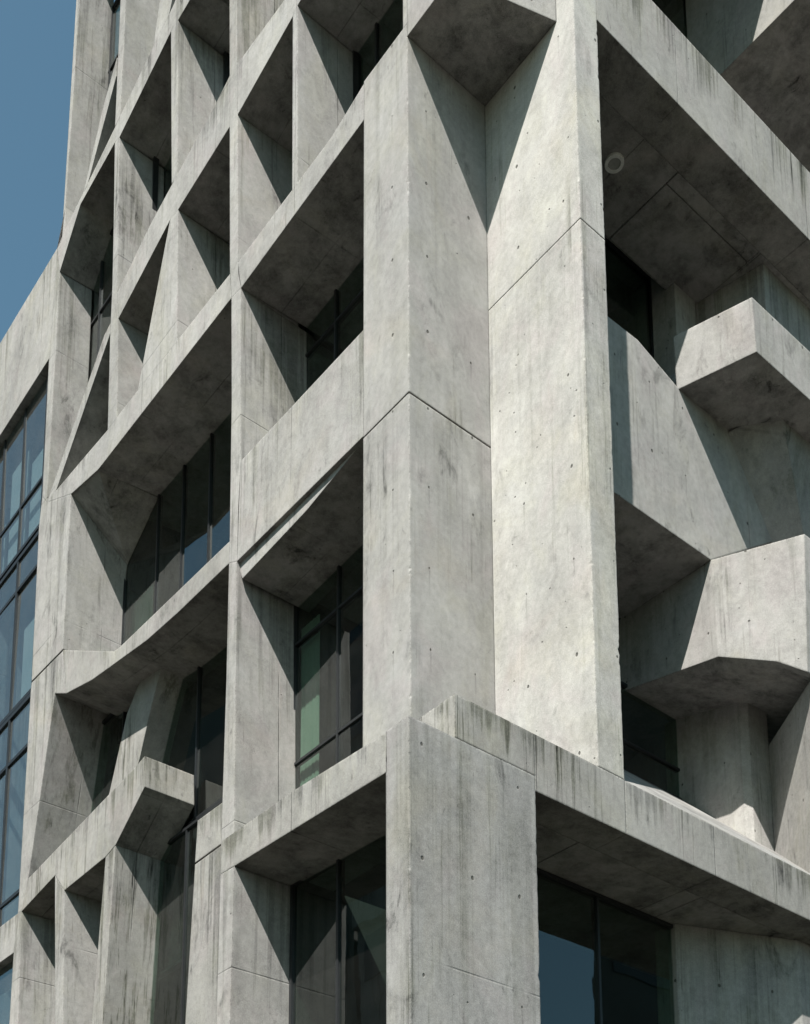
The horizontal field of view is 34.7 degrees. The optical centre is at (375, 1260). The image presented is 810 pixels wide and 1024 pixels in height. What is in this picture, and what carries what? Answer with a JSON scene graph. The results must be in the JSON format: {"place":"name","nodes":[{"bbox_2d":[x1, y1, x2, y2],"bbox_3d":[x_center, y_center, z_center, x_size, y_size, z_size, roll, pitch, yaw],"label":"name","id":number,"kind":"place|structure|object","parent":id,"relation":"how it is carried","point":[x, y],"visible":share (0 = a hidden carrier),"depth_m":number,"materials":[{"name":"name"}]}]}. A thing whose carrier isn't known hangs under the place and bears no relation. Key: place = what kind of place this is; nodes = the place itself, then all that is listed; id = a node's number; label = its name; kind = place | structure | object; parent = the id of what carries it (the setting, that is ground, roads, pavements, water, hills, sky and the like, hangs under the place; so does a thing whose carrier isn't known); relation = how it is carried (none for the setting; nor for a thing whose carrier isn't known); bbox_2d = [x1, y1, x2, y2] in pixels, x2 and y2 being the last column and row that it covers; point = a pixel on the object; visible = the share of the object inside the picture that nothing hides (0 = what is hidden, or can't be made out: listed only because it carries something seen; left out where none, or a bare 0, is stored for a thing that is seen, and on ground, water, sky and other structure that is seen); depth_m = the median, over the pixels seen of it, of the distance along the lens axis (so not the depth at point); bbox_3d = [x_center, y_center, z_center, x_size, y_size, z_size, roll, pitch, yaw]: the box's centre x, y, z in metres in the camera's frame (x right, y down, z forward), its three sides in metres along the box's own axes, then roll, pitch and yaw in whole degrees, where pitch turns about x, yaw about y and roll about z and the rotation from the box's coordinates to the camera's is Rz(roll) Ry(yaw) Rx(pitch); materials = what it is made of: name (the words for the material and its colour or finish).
{"place":"outdoors","nodes":[
{"label":"outdoors","id":0,"kind":"place"},
{"bbox_2d":[0,0,119,342],"label":"sky","id":1,"kind":"structure","parent":0,"point":[37,36],"materials":[{"name":"blue"}]},
{"bbox_2d":[9,0,809,1023],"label":"concrete building","id":2,"kind":"structure","parent":0,"point":[449,378],"depth_m":15.55,"materials":[{"name":"grey concrete"}]},
{"bbox_2d":[108,0,120,236],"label":"window","id":3,"kind":"structure","parent":2,"relation":"in","point":[116,4],"depth_m":22.90,"materials":[{"name":"black glass"}]},
{"bbox_2d":[88,156,158,381],"bbox_3d":[-4.226,-15.007,21.228,0.090,5.327,2.255,8,-13,-38],"label":"window","id":4,"kind":"structure","parent":2,"relation":"in","point":[103,306],"depth_m":21.90,"materials":[{"name":"black metal"}]},
{"bbox_2d":[112,584,153,757],"bbox_3d":[-3.893,-9.344,20.726,0.027,2.600,1.229,8,-13,-38],"label":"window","id":5,"kind":"structure","parent":2,"relation":"hanging from","point":[140,612],"depth_m":20.83,"materials":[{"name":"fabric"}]},
{"bbox_2d":[102,666,222,981],"bbox_3d":[-2.981,-6.394,18.508,0.090,4.928,5.982,8,-13,-38],"label":"window","id":6,"kind":"structure","parent":2,"relation":"in","point":[199,702],"depth_m":17.93,"materials":[{"name":"black metal"}]},
{"bbox_2d":[167,800,221,1023],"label":"window","id":7,"kind":"structure","parent":2,"relation":"in","point":[186,832],"depth_m":17.39,"materials":[{"name":"black metal"}]},
{"bbox_2d":[162,51,229,197],"bbox_3d":[-2.848,-16.447,20.047,0.090,3.523,1.929,8,-13,-38],"label":"window","id":8,"kind":"structure","parent":2,"relation":"in","point":[226,56],"depth_m":19.57,"materials":[{"name":"black glass"}]},
{"bbox_2d":[117,323,300,743],"bbox_3d":[-2.514,-10.381,18.863,0.090,3.934,4.852,8,-13,-38],"label":"window","id":9,"kind":"structure","parent":2,"relation":"in","point":[211,487],"depth_m":19.52,"materials":[{"name":"glass"}]},
{"bbox_2d":[300,614,319,785],"bbox_3d":[-0.814,-6.476,15.968,0.027,3.100,0.394,8,-13,-38],"label":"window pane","id":10,"kind":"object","parent":2,"relation":"hanging from","point":[310,701],"visible":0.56,"depth_m":16.04,"materials":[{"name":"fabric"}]},
{"bbox_2d":[289,852,356,1023],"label":"window","id":11,"kind":"structure","parent":2,"relation":"in","point":[340,864],"depth_m":12.50,"materials":[{"name":"metal"}]},
{"bbox_2d":[294,565,362,788],"bbox_3d":[-0.185,-6.782,15.088,0.090,3.759,2.635,8,-13,-38],"label":"window","id":12,"kind":"structure","parent":2,"relation":"in","point":[338,612],"depth_m":15.58,"materials":[{"name":"metal"}]},
{"bbox_2d":[301,287,363,389],"bbox_3d":[-0.074,-11.254,15.979,0.090,2.919,2.829,8,-13,-38],"label":"window frame","id":13,"kind":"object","parent":2,"relation":"in","point":[339,317],"depth_m":16.65,"materials":[{"name":"black metal"}]},
{"bbox_2d":[352,50,358,100],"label":"window","id":14,"kind":"structure","parent":2,"relation":"in","point":[355,56],"depth_m":16.70,"materials":[{"name":"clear glass"}]},
{"bbox_2d":[356,22,380,90],"bbox_3d":[0.373,-14.438,15.844,0.090,2.918,1.985,8,-13,-38],"label":"window","id":15,"kind":"structure","parent":2,"relation":"in","point":[377,27],"depth_m":16.46,"materials":[{"name":"black metal"}]},
{"bbox_2d":[537,868,672,1023],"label":"window","id":16,"kind":"structure","parent":2,"relation":"in","point":[596,898],"depth_m":13.53,"materials":[{"name":"black metal"}]},
{"bbox_2d":[605,152,623,173],"bbox_3d":[2.862,-13.164,15.548,0.230,0.031,0.230,8,-13,-38],"label":"ceiling light","id":17,"kind":"object","parent":2,"relation":"attached to","point":[613,164],"visible":1,"depth_m":15.54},
{"bbox_2d":[605,237,653,358],"bbox_3d":[2.484,-11.903,16.288,3.120,3.100,0.090,8,-13,-38],"label":"window frame","id":18,"kind":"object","parent":2,"relation":"in","point":[609,245],"depth_m":17.34,"materials":[{"name":"black metal"}]},
{"bbox_2d":[621,681,681,798],"bbox_3d":[2.515,-6.820,15.937,3.840,1.258,0.090,8,-13,-38],"label":"window","id":19,"kind":"structure","parent":2,"relation":"in","point":[626,743],"depth_m":16.64,"materials":[{"name":"black metal"}]},
{"bbox_3d":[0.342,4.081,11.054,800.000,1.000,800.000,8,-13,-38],"label":"ground","id":20,"kind":"structure","parent":0,"visible":0},
{"bbox_2d":[0,249,110,1023],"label":"glazed wing","id":21,"kind":"structure","parent":20,"relation":"on","point":[25,343],"depth_m":22.96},
{"bbox_2d":[0,692,30,926],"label":"window","id":22,"kind":"structure","parent":21,"relation":"in","point":[8,724],"depth_m":21.47,"materials":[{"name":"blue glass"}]},
{"bbox_2d":[0,530,38,725],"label":"window","id":23,"kind":"structure","parent":21,"relation":"in","point":[17,567],"depth_m":21.99,"materials":[{"name":"blue glass"}]},
{"bbox_2d":[0,374,47,580],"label":"window","id":24,"kind":"structure","parent":21,"relation":"in","point":[21,497],"depth_m":22.75,"materials":[{"name":"blue glass"}]}
]}

